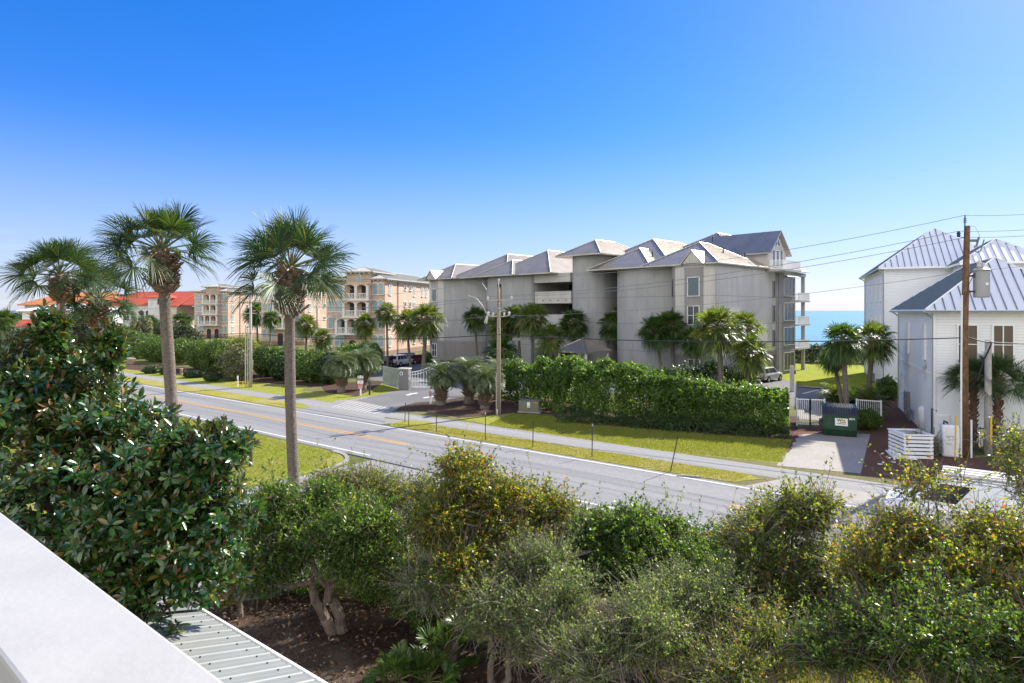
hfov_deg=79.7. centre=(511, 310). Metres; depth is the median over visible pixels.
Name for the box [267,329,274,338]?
window
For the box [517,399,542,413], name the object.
utility box
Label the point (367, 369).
palm tree
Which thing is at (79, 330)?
tree
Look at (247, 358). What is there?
conduit riser
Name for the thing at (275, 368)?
shrub
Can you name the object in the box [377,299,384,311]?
window
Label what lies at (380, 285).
window
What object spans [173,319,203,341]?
tree
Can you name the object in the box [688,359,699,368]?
window
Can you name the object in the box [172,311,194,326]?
palm tree
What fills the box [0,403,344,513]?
lawn
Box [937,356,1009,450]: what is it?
palm tree
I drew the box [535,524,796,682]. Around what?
yaupon tree
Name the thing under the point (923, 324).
window
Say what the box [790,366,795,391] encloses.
post
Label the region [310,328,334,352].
palm tree
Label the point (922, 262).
house
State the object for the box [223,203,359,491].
palm tree
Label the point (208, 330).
window
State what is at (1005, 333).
window
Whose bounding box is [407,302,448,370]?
palm tree
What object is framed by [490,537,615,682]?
scrub bush
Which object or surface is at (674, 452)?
stake
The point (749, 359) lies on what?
palm tree
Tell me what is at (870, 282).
window
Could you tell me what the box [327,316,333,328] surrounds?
window
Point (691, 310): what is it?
window
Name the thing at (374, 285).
window
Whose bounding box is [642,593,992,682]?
grass
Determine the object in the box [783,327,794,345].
window
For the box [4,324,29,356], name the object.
tree
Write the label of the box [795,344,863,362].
hedge
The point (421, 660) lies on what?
saw palmetto
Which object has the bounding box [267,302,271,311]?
window
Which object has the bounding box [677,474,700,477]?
fallen post
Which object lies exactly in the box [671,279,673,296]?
window
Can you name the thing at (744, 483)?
ground
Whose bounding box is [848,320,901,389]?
palm tree
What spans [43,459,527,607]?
side street
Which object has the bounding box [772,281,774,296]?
window
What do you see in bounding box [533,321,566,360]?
palm tree
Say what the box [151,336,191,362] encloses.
shrub
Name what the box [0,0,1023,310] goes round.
sky
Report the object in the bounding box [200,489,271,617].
shrub
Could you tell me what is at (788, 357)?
window
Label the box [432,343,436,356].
window
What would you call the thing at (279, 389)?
lawn
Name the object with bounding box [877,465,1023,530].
car
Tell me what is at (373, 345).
shrub
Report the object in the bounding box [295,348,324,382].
shrub
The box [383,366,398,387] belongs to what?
board fence
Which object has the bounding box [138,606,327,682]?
porch roof
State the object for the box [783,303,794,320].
window
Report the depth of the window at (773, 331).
79.94 m
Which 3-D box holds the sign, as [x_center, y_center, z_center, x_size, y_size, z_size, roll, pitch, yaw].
[-15.135,7.500,61.268,0.580,2.000,0.135,0,0,0]
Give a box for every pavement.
[0,356,331,403]
[386,411,911,493]
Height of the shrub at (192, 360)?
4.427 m
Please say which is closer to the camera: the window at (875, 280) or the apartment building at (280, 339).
the window at (875, 280)
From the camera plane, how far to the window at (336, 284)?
117.57 m
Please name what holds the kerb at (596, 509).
on the ground at (744, 483)
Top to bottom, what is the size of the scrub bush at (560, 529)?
3.832 m
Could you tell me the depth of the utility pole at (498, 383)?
49.99 m
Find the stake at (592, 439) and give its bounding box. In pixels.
[592,424,592,454]
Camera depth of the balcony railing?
0.88 m
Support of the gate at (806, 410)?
on the ground at (744, 483)
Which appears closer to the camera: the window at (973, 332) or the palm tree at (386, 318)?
the window at (973, 332)
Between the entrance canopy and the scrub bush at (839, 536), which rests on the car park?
the entrance canopy
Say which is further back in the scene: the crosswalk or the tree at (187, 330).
the tree at (187, 330)
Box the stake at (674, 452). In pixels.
[670,435,678,470]
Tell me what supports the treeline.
on the ground at (744, 483)
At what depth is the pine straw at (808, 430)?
42.85 m
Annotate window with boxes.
[138,310,144,320]
[198,326,204,332]
[199,293,204,300]
[207,329,218,337]
[262,302,266,311]
[262,329,265,337]
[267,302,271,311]
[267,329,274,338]
[278,333,282,344]
[327,299,333,311]
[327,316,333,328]
[334,284,342,295]
[334,299,342,311]
[334,335,344,346]
[356,274,361,285]
[372,282,377,294]
[372,299,377,311]
[372,334,377,346]
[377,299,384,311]
[378,282,384,294]
[378,334,383,347]
[431,289,436,301]
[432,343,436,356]
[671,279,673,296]
[687,277,699,296]
[687,306,699,324]
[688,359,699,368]
[772,249,775,266]
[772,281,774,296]
[772,305,775,321]
[772,330,774,346]
[772,354,774,367]
[779,251,782,267]
[783,278,794,296]
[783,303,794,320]
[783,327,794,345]
[783,352,794,370]
[870,282,871,301]
[874,280,875,301]
[879,279,880,300]
[906,321,909,352]
[921,323,925,359]
[956,324,978,362]
[992,324,1014,363]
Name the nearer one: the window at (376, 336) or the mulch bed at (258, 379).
the mulch bed at (258, 379)
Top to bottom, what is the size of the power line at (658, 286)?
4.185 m
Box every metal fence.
[519,381,789,424]
[856,398,881,426]
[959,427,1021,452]
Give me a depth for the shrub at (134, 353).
108.34 m
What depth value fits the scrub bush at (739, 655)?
10.11 m
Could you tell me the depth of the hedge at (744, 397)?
43.03 m
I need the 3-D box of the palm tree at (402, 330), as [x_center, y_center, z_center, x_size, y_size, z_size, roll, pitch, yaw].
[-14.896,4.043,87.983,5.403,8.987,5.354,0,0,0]
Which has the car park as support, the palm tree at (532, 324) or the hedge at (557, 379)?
the palm tree at (532, 324)
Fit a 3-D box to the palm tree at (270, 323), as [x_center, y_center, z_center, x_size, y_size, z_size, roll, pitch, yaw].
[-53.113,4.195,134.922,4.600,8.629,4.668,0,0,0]
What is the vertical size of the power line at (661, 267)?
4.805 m
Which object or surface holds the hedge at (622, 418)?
on the mulch bed at (793, 427)
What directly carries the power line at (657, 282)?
attached to the utility pole at (981, 284)
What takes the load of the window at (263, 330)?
in the apartment building at (280, 339)
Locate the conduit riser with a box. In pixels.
[245,325,248,387]
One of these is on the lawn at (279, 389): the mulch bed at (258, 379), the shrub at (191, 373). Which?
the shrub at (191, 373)
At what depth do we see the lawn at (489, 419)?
40.73 m
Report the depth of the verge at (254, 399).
62.00 m
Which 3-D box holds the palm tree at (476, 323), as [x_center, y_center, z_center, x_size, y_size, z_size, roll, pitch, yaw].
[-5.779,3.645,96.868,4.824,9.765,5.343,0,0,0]
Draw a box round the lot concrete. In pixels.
[799,401,826,419]
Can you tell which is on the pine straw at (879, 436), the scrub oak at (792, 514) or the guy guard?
the guy guard
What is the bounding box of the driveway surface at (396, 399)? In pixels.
[357,388,463,407]
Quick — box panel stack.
[885,450,916,459]
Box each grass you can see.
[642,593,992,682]
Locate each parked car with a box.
[381,355,392,366]
[393,354,412,366]
[397,352,420,362]
[407,354,421,363]
[752,366,782,382]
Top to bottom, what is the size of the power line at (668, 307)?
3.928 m
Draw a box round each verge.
[87,373,311,408]
[390,420,759,481]
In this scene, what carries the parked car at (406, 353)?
on the car park
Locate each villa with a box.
[15,304,125,331]
[17,292,119,308]
[108,291,193,327]
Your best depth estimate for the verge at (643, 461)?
36.15 m
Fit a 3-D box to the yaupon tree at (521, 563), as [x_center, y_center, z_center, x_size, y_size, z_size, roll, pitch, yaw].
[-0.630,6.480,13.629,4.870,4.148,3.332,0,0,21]
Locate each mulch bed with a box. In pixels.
[125,364,319,386]
[320,381,382,395]
[396,395,553,417]
[552,399,798,438]
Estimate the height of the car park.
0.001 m
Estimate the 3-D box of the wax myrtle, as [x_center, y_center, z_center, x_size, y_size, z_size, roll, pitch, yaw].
[-4.924,6.083,15.720,5.352,4.957,3.824,0,0,0]
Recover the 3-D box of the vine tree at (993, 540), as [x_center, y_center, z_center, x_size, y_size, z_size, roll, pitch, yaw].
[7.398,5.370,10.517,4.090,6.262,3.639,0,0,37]
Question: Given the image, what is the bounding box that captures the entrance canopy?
[558,337,611,363]
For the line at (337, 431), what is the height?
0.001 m
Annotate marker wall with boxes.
[127,358,135,364]
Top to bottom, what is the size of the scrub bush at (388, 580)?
3.424 m
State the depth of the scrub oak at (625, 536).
15.43 m
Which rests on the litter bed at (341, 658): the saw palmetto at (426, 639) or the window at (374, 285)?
the saw palmetto at (426, 639)
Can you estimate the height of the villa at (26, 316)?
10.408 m
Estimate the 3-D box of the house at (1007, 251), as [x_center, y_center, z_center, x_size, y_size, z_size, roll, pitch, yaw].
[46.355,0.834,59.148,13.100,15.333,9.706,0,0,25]
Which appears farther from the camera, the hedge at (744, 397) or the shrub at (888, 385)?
the shrub at (888, 385)
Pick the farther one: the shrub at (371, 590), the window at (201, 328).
the window at (201, 328)
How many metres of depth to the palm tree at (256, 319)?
166.73 m
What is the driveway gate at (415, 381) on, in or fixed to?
on the driveway surface at (396, 399)
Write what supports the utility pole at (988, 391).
on the ground at (744, 483)
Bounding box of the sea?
[11,311,863,345]
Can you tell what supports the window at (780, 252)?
in the apartment building at (775, 314)
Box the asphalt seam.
[273,403,440,474]
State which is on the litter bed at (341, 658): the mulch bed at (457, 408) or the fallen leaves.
the fallen leaves
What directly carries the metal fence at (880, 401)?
on the pine straw at (879, 436)
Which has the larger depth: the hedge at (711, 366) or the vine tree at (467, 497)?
the hedge at (711, 366)
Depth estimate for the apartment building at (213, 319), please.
188.33 m
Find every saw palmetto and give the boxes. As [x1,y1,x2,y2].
[362,639,429,682]
[398,646,462,682]
[406,619,477,670]
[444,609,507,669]
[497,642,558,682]
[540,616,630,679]
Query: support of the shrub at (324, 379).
on the mulch bed at (351, 388)
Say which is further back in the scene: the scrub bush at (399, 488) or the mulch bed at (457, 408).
the mulch bed at (457, 408)
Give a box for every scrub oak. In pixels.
[558,480,703,610]
[688,452,882,682]
[735,519,1023,682]
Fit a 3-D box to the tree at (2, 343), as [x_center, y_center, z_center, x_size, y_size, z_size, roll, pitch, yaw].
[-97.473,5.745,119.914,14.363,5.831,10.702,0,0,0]
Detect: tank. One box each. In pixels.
[918,406,923,430]
[931,408,950,442]
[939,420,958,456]
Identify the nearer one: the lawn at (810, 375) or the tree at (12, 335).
the lawn at (810, 375)
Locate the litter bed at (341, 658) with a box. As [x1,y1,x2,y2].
[203,584,760,682]
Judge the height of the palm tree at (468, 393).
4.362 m
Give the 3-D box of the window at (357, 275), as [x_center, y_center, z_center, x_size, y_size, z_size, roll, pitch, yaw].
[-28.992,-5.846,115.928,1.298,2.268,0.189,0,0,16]
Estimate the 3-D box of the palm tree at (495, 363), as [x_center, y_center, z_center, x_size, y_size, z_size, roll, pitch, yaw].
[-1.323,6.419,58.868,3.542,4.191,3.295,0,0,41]
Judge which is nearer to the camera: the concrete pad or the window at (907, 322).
the concrete pad
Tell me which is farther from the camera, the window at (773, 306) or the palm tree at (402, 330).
the palm tree at (402, 330)
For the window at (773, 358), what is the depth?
79.94 m
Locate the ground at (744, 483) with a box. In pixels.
[2,333,1020,682]
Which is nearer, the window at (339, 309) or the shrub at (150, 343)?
the shrub at (150, 343)
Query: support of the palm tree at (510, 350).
on the car park
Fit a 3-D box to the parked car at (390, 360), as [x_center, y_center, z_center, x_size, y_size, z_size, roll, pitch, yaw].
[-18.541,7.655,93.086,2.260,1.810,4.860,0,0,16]
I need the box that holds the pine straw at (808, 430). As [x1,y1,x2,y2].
[783,426,822,452]
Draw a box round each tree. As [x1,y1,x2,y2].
[0,237,117,363]
[0,298,272,636]
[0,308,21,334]
[0,325,27,351]
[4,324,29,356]
[48,262,144,436]
[70,306,92,353]
[81,198,230,422]
[120,322,142,356]
[127,312,157,337]
[140,314,159,327]
[153,319,180,336]
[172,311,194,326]
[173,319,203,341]
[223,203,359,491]
[241,300,260,341]
[260,310,280,346]
[295,313,320,349]
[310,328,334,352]
[321,350,361,392]
[348,345,382,389]
[350,312,379,342]
[374,302,399,366]
[374,510,589,682]
[390,308,417,369]
[393,422,589,661]
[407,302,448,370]
[420,358,462,405]
[452,355,488,403]
[460,303,489,361]
[465,363,505,408]
[480,331,520,367]
[484,311,515,348]
[484,356,513,399]
[503,303,528,358]
[514,302,550,362]
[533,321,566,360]
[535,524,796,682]
[557,309,588,355]
[596,312,616,347]
[605,307,616,340]
[634,312,671,368]
[654,310,688,371]
[675,325,707,364]
[688,304,746,408]
[725,311,768,370]
[728,332,773,412]
[806,432,1023,682]
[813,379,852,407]
[815,348,847,403]
[818,322,867,403]
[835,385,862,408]
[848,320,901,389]
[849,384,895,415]
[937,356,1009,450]
[958,351,1023,450]
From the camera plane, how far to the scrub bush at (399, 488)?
18.05 m
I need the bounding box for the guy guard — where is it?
[954,416,956,459]
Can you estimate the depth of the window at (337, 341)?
117.54 m
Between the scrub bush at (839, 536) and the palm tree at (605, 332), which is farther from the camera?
the palm tree at (605, 332)
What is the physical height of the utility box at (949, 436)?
2.104 m
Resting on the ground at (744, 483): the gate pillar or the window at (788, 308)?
the gate pillar
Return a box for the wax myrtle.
[226,457,418,635]
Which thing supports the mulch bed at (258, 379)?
on the ground at (744, 483)
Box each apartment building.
[190,283,260,337]
[258,282,326,344]
[327,267,429,354]
[417,230,809,383]
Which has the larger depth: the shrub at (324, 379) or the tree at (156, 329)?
the tree at (156, 329)
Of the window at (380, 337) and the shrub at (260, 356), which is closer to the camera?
the shrub at (260, 356)
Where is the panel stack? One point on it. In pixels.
(894, 455)
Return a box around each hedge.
[496,350,693,425]
[556,404,789,438]
[649,370,790,433]
[668,358,759,407]
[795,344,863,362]
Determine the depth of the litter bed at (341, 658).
15.83 m
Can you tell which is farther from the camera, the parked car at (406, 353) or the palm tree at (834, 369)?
the parked car at (406, 353)
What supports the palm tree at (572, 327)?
on the car park
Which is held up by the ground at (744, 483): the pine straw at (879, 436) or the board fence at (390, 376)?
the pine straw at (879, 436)
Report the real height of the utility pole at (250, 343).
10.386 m
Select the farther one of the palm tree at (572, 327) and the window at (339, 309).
the window at (339, 309)
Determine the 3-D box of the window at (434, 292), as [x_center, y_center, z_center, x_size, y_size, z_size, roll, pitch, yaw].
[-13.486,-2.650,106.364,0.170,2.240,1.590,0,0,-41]
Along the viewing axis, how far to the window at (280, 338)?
151.33 m
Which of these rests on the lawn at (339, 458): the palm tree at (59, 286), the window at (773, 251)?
the palm tree at (59, 286)
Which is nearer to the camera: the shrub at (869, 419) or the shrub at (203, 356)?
the shrub at (869, 419)
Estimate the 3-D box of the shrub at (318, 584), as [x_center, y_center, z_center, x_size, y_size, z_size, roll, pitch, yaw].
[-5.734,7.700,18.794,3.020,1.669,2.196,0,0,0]
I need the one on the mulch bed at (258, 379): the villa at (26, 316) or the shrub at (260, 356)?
the shrub at (260, 356)
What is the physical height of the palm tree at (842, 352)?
7.807 m
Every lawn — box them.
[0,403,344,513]
[26,356,398,401]
[441,414,787,462]
[782,364,875,390]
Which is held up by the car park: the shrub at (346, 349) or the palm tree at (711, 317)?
the shrub at (346, 349)
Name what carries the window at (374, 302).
in the apartment building at (368, 283)
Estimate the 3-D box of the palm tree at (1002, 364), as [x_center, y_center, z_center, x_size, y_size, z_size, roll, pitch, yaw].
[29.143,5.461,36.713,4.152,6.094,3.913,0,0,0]
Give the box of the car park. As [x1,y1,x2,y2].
[369,360,823,405]
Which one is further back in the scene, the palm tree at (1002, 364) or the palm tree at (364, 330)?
the palm tree at (364, 330)
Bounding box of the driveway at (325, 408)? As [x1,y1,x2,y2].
[296,387,462,423]
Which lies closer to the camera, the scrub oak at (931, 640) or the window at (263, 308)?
the scrub oak at (931, 640)
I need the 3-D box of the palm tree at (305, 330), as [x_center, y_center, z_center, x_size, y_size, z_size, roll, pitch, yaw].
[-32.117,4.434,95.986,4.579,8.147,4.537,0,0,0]
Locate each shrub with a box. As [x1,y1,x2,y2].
[121,330,160,358]
[136,336,177,361]
[137,364,160,372]
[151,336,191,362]
[157,364,175,374]
[180,337,211,361]
[181,368,202,377]
[183,340,210,368]
[195,335,231,370]
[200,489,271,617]
[201,369,223,381]
[214,343,253,380]
[215,332,261,368]
[229,542,306,599]
[246,344,279,376]
[264,343,298,362]
[265,349,297,380]
[277,544,361,596]
[295,345,314,378]
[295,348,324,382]
[313,346,342,383]
[333,337,366,372]
[333,551,417,608]
[354,337,384,373]
[385,570,458,635]
[425,351,432,365]
[857,405,884,429]
[875,373,897,400]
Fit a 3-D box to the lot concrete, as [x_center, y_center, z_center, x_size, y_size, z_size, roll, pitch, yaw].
[26.100,8.492,53.062,2.809,0.001,12.244,0,0,28]
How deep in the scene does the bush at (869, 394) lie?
46.94 m
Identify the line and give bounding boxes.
[11,214,1023,305]
[12,230,1017,308]
[17,236,1017,309]
[24,266,1020,321]
[126,382,948,580]
[137,392,849,529]
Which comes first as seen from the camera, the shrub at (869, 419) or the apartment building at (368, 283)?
the shrub at (869, 419)
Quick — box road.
[89,380,1023,579]
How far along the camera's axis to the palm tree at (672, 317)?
71.19 m
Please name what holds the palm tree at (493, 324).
on the car park
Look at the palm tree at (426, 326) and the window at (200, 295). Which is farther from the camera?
the window at (200, 295)
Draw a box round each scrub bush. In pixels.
[296,435,454,591]
[316,507,587,611]
[430,479,594,590]
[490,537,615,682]
[650,496,757,579]
[660,549,816,682]
[753,502,885,669]
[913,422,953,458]
[961,408,1023,579]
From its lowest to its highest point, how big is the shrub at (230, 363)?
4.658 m
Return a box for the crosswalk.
[333,401,390,413]
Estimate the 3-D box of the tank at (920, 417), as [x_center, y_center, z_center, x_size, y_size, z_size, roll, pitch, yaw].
[29.239,7.570,43.138,1.150,1.860,1.150,0,0,25]
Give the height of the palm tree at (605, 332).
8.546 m
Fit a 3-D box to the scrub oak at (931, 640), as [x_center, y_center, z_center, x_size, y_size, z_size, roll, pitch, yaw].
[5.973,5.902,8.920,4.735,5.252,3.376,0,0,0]
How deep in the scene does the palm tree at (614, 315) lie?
82.29 m
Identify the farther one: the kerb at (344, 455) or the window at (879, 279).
the window at (879, 279)
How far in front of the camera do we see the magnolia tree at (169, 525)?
9.93 m
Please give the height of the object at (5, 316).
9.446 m
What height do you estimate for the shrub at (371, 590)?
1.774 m
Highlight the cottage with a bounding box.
[12,320,31,334]
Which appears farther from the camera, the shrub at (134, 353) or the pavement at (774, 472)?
the shrub at (134, 353)
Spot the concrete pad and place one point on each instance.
(811, 451)
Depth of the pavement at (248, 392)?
65.99 m
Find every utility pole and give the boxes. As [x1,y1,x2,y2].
[239,295,261,387]
[468,279,512,414]
[956,215,990,457]
[984,340,992,455]
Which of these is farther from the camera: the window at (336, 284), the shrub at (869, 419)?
the window at (336, 284)
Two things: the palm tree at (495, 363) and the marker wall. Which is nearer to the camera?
the palm tree at (495, 363)
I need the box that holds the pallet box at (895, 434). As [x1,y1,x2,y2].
[887,428,934,458]
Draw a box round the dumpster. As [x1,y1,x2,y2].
[819,402,857,436]
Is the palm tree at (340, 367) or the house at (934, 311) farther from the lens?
the palm tree at (340, 367)
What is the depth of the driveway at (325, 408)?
52.09 m
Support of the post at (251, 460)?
on the lawn at (339, 458)
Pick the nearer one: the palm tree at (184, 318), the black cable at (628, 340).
the black cable at (628, 340)
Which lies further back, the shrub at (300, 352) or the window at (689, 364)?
the shrub at (300, 352)
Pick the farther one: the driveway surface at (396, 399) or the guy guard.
the driveway surface at (396, 399)
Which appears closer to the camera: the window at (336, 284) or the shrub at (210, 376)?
the shrub at (210, 376)
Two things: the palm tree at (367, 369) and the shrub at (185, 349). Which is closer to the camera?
the palm tree at (367, 369)
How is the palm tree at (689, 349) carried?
on the car park
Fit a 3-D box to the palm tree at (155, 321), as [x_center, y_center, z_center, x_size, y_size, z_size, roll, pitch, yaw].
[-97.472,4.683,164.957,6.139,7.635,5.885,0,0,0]
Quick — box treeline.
[2,311,21,321]
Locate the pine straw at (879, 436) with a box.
[857,395,1016,483]
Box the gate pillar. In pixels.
[398,367,411,389]
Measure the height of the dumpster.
2.015 m
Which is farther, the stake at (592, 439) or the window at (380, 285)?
the window at (380, 285)
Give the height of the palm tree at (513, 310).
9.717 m
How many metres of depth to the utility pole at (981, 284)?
35.35 m
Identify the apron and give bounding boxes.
[746,479,880,507]
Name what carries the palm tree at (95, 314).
on the lawn at (339, 458)
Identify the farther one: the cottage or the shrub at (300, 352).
the cottage
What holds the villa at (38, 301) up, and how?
on the ground at (744, 483)
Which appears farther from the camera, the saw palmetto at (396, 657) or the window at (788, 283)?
the window at (788, 283)
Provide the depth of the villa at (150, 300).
202.05 m
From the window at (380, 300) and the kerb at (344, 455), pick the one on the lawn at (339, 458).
the kerb at (344, 455)
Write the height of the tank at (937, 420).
2.206 m
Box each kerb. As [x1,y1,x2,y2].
[316,450,349,470]
[575,504,700,532]
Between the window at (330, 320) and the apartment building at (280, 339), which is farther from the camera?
the apartment building at (280, 339)
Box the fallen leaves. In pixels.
[211,589,697,682]
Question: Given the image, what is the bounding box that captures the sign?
[357,376,362,395]
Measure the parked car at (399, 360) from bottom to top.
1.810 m
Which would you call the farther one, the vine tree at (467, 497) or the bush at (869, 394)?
the bush at (869, 394)
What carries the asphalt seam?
on the road
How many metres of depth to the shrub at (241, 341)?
81.44 m
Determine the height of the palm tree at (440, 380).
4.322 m
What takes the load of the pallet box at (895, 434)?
on the pine straw at (879, 436)
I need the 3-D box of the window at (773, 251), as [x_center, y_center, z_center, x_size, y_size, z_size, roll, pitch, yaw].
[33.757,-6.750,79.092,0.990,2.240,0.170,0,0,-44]
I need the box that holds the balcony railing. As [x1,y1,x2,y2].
[0,513,222,682]
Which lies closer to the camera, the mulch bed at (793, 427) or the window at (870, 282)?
the mulch bed at (793, 427)
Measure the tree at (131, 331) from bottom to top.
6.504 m
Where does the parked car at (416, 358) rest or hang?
on the car park
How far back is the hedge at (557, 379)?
48.21 m
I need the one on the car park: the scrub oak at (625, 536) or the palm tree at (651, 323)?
the palm tree at (651, 323)
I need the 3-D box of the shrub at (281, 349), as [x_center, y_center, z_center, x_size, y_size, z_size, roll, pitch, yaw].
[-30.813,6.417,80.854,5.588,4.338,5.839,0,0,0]
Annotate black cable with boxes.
[23,326,1023,343]
[969,343,991,391]
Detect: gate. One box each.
[411,362,444,387]
[796,398,824,425]
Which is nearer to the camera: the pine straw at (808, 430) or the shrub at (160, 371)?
the pine straw at (808, 430)
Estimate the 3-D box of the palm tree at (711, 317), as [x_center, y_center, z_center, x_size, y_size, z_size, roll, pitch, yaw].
[16.783,3.938,50.515,4.893,9.150,4.930,0,0,0]
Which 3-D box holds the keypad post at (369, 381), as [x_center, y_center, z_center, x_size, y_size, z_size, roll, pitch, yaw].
[-14.319,7.755,61.632,0.260,1.490,0.240,0,0,0]
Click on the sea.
(819, 321)
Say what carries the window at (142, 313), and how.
in the villa at (150, 300)
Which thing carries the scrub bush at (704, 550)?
on the ground at (744, 483)
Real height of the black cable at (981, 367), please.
3.650 m
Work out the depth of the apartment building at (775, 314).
82.55 m
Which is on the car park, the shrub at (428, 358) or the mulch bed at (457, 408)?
the shrub at (428, 358)
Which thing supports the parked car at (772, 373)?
on the car park
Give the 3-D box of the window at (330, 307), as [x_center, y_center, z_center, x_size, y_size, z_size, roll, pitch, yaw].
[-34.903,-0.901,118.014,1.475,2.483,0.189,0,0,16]
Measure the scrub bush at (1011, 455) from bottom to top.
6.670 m
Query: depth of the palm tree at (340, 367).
62.89 m
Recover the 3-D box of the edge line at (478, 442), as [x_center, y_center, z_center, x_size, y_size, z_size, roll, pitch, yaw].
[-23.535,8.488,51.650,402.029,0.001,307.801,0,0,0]
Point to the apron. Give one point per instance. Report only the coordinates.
(860, 497)
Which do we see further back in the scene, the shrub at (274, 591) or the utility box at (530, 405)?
the utility box at (530, 405)
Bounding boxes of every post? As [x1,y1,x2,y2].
[249,447,252,466]
[368,380,370,394]
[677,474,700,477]
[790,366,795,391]
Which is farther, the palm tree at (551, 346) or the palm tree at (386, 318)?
the palm tree at (386, 318)
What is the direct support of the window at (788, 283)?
in the apartment building at (775, 314)
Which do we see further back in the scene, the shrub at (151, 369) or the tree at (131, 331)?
the tree at (131, 331)
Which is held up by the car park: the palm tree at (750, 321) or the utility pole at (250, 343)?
the palm tree at (750, 321)
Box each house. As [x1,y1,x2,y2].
[859,228,975,390]
[889,257,1023,447]
[945,238,1023,271]
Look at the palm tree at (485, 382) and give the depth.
52.66 m
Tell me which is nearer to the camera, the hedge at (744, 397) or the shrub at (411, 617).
the shrub at (411, 617)
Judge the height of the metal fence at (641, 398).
1.750 m
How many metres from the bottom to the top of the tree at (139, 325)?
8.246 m
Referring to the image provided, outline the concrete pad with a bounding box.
[777,433,869,473]
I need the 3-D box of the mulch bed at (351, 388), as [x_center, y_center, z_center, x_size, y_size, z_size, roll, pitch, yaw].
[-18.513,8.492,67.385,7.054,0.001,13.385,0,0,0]

